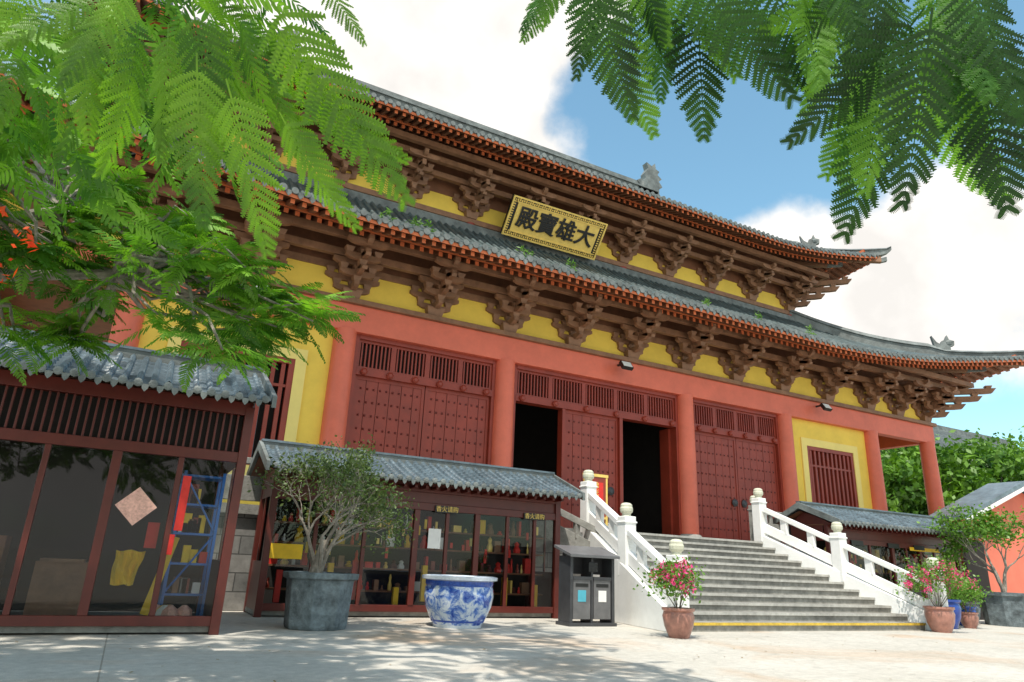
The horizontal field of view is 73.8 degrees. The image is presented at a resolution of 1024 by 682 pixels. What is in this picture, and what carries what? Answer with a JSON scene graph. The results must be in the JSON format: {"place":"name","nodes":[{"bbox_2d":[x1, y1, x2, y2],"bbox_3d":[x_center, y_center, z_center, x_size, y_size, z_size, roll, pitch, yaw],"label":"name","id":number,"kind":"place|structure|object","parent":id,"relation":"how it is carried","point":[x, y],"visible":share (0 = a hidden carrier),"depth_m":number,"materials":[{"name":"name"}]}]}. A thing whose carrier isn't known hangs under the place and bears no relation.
{"place":"outdoors","nodes":[
{"label":"outdoors","id":0,"kind":"place"},
{"bbox_2d":[0,611,1023,681],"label":"ground","id":1,"kind":"structure","parent":0,"point":[508,649],"depth_m":8.07,"materials":[{"name":"concrete"}]},
{"bbox_2d":[0,327,276,634],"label":"glass kiosk","id":2,"kind":"object","parent":1,"relation":"on","point":[112,480],"visible":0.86,"depth_m":9.33,"materials":[{"name":"brown wood"}]},
{"bbox_2d":[283,571,358,630],"bbox_3d":[-2.898,3.870,10.199,1.051,0.784,1.051,12,-20,-26],"label":"stone planter","id":3,"kind":"object","parent":1,"relation":"on","point":[317,601],"visible":1,"depth_m":9.84,"materials":[{"name":"stone"}]},
{"bbox_2d":[247,433,418,572],"bbox_3d":[-2.712,2.710,11.143,2.649,2.269,2.526,-4,-19,18],"label":"bonsai tree","id":4,"kind":"object","parent":3,"relation":"in","point":[319,558],"visible":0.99,"depth_m":10.62,"materials":[{"name":"green plant"}]},
{"bbox_2d":[243,438,584,618],"bbox_3d":[-1.901,3.869,13.722,6.520,3.070,2.365,12,-20,-26],"label":"glass kiosk","id":5,"kind":"object","parent":1,"relation":"on","point":[475,519],"visible":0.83,"depth_m":13.65,"materials":[{"name":"brown wood"}]},
{"bbox_2d":[422,574,497,628],"bbox_3d":[-0.900,4.370,11.476,1.290,0.800,1.290,12,-20,-26],"label":"porcelain planter","id":6,"kind":"object","parent":1,"relation":"on","point":[458,601],"visible":1,"depth_m":11.03,"materials":[{"name":"blue ceramic"}]},
{"bbox_2d":[16,627,973,681],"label":"fallen leaves","id":7,"kind":"object","parent":1,"relation":"on","point":[402,634],"visible":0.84,"depth_m":7.65,"materials":[{"name":"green plant"}]},
{"bbox_2d":[0,0,1023,610],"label":"temple hall","id":8,"kind":"structure","parent":1,"relation":"on","point":[472,336],"depth_m":22.69,"materials":[{"name":"red paint"}]},
{"bbox_2d":[500,194,607,259],"bbox_3d":[1.631,-4.243,25.696,4.100,1.289,1.069,12,-20,-26],"label":"name plaque","id":9,"kind":"object","parent":8,"relation":"attached to","point":[536,222],"visible":1,"depth_m":25.56,"materials":[{"name":"gold paint"}]},
{"bbox_2d":[583,474,607,525],"bbox_3d":[2.365,4.590,19.203,0.840,1.680,0.600,12,-20,-26],"label":"notice board","id":10,"kind":"object","parent":8,"relation":"on","point":[600,480],"visible":0.25,"depth_m":19.43,"materials":[{"name":"gold metal"}]},
{"bbox_2d":[617,360,633,370],"bbox_3d":[3.554,0.819,21.804,0.400,0.298,0.569,12,-20,-26],"label":"wall lamp","id":11,"kind":"object","parent":8,"relation":"attached to","point":[625,365],"visible":1,"depth_m":21.61,"materials":[{"name":"metal"}]},
{"bbox_2d":[816,403,832,411],"bbox_3d":[11.809,2.546,25.955,0.400,0.298,0.569,12,-20,-26],"label":"wall lamp","id":12,"kind":"object","parent":8,"relation":"attached to","point":[825,407],"visible":1,"depth_m":25.75,"materials":[{"name":"metal"}]},
{"bbox_2d":[0,0,1023,392],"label":"flame tree","id":13,"kind":"object","parent":1,"relation":"on","point":[958,64],"visible":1,"depth_m":2.36,"materials":[{"name":"green plant"}]},
{"bbox_2d":[223,457,938,553],"bbox_3d":[3.926,5.103,16.905,35.180,3.200,1.670,12,-20,-26],"label":"podium balustrade","id":14,"kind":"object","parent":1,"relation":"on","point":[571,538],"visible":0.06,"depth_m":15.42,"materials":[{"name":"grey stone"}]},
{"bbox_2d":[554,545,619,626],"bbox_3d":[1.416,4.622,12.925,1.120,1.419,0.600,12,-20,-26],"label":"litter bin","id":15,"kind":"object","parent":1,"relation":"on","point":[586,597],"visible":1,"depth_m":12.77,"materials":[{"name":"metal"}]},
{"bbox_2d":[633,551,708,638],"bbox_3d":[2.622,4.156,11.226,1.272,1.341,1.270,-3,-19,17],"label":"bougainvillea pot","id":16,"kind":"object","parent":1,"relation":"on","point":[678,622],"visible":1,"depth_m":11.03,"materials":[{"name":"plant"}]},
{"bbox_2d":[773,501,979,597],"bbox_3d":[10.921,6.551,20.169,6.520,3.070,2.365,12,-20,-26],"label":"glass kiosk","id":17,"kind":"object","parent":1,"relation":"on","point":[892,537],"visible":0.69,"depth_m":19.73,"materials":[{"name":"grey tile"}]},
{"bbox_2d":[880,434,940,466],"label":"background tree","id":18,"kind":"object","parent":1,"relation":"on","point":[895,449],"visible":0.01,"depth_m":56.88,"materials":[{"name":"green plant"}]},
{"bbox_2d":[882,453,955,554],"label":"background tree","id":19,"kind":"object","parent":1,"relation":"on","point":[903,483],"visible":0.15,"depth_m":43.60,"materials":[{"name":"green plant"}]},
{"bbox_2d":[892,555,980,632],"bbox_3d":[9.515,5.590,15.258,1.706,1.709,1.761,-7,-20,26],"label":"bougainvillea pot","id":20,"kind":"object","parent":1,"relation":"on","point":[940,619],"visible":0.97,"depth_m":15.08,"materials":[{"name":"plant"}]},
{"bbox_2d":[913,565,964,628],"bbox_3d":[10.428,6.226,16.639,1.280,1.441,0.966,-4,-19,20],"label":"potted plant","id":21,"kind":"object","parent":1,"relation":"on","point":[955,603],"visible":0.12,"depth_m":16.27,"materials":[{"name":"blue plant"}]},
{"bbox_2d":[881,438,1007,554],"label":"background tree","id":22,"kind":"object","parent":1,"relation":"on","point":[949,472],"visible":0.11,"depth_m":45.69,"materials":[{"name":"green plant"}]},
{"bbox_2d":[895,428,1023,492],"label":"background tree","id":23,"kind":"object","parent":1,"relation":"on","point":[1010,472],"visible":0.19,"depth_m":48.15,"materials":[{"name":"green plant"}]},
{"bbox_2d":[955,579,978,625],"bbox_3d":[11.676,6.809,18.002,1.174,1.289,1.282,-11,-22,34],"label":"potted plant","id":24,"kind":"object","parent":1,"relation":"on","point":[967,609],"visible":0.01,"depth_m":17.67,"materials":[{"name":"green plant"}]},
{"bbox_2d":[947,579,992,628],"bbox_3d":[11.308,6.507,17.003,1.164,1.208,1.255,12,-20,-26],"label":"potted plant","id":25,"kind":"object","parent":1,"relation":"on","point":[969,619],"visible":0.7,"depth_m":16.86,"materials":[{"name":"green plant"}]},
{"bbox_2d":[959,576,980,618],"bbox_3d":[12.332,7.022,18.776,1.082,1.421,1.404,-10,-22,34],"label":"potted plant","id":26,"kind":"object","parent":1,"relation":"on","point":[978,609],"visible":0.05,"depth_m":18.33,"materials":[{"name":"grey plant"}]},
{"bbox_2d":[923,433,1022,486],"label":"background tree","id":27,"kind":"object","parent":1,"relation":"on","point":[990,443],"depth_m":55.66,"materials":[{"name":"green plant"}]},
{"bbox_2d":[929,481,1023,619],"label":"pink house","id":28,"kind":"structure","parent":1,"relation":"on","point":[1009,496],"depth_m":22.89,"materials":[{"name":"paint"}]},
{"bbox_2d":[969,425,1023,459],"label":"background tree","id":29,"kind":"object","parent":1,"relation":"on","point":[1007,440],"visible":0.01,"depth_m":64.08,"materials":[{"name":"green plant"}]},
{"bbox_2d":[980,591,1023,627],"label":"stone planter","id":30,"kind":"object","parent":1,"relation":"on","point":[1006,609],"visible":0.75,"depth_m":18.39,"materials":[{"name":"grey stone"}]},
{"bbox_2d":[916,501,1023,591],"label":"potted tree","id":31,"kind":"object","parent":30,"relation":"in","point":[981,530],"visible":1,"depth_m":19.57,"materials":[{"name":"green plant"}]},
{"bbox_2d":[0,0,1023,448],"label":"sky","id":32,"kind":"structure","parent":0,"point":[954,269],"materials":[{"name":"blue"}]},
{"bbox_2d":[579,470,948,631],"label":"stone staircase","id":33,"kind":"structure","parent":0,"point":[763,581],"depth_m":15.42,"materials":[{"name":"stone"}]},
{"bbox_2d":[880,425,1017,457],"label":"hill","id":34,"kind":"structure","parent":0,"point":[942,432],"depth_m":83.18,"materials":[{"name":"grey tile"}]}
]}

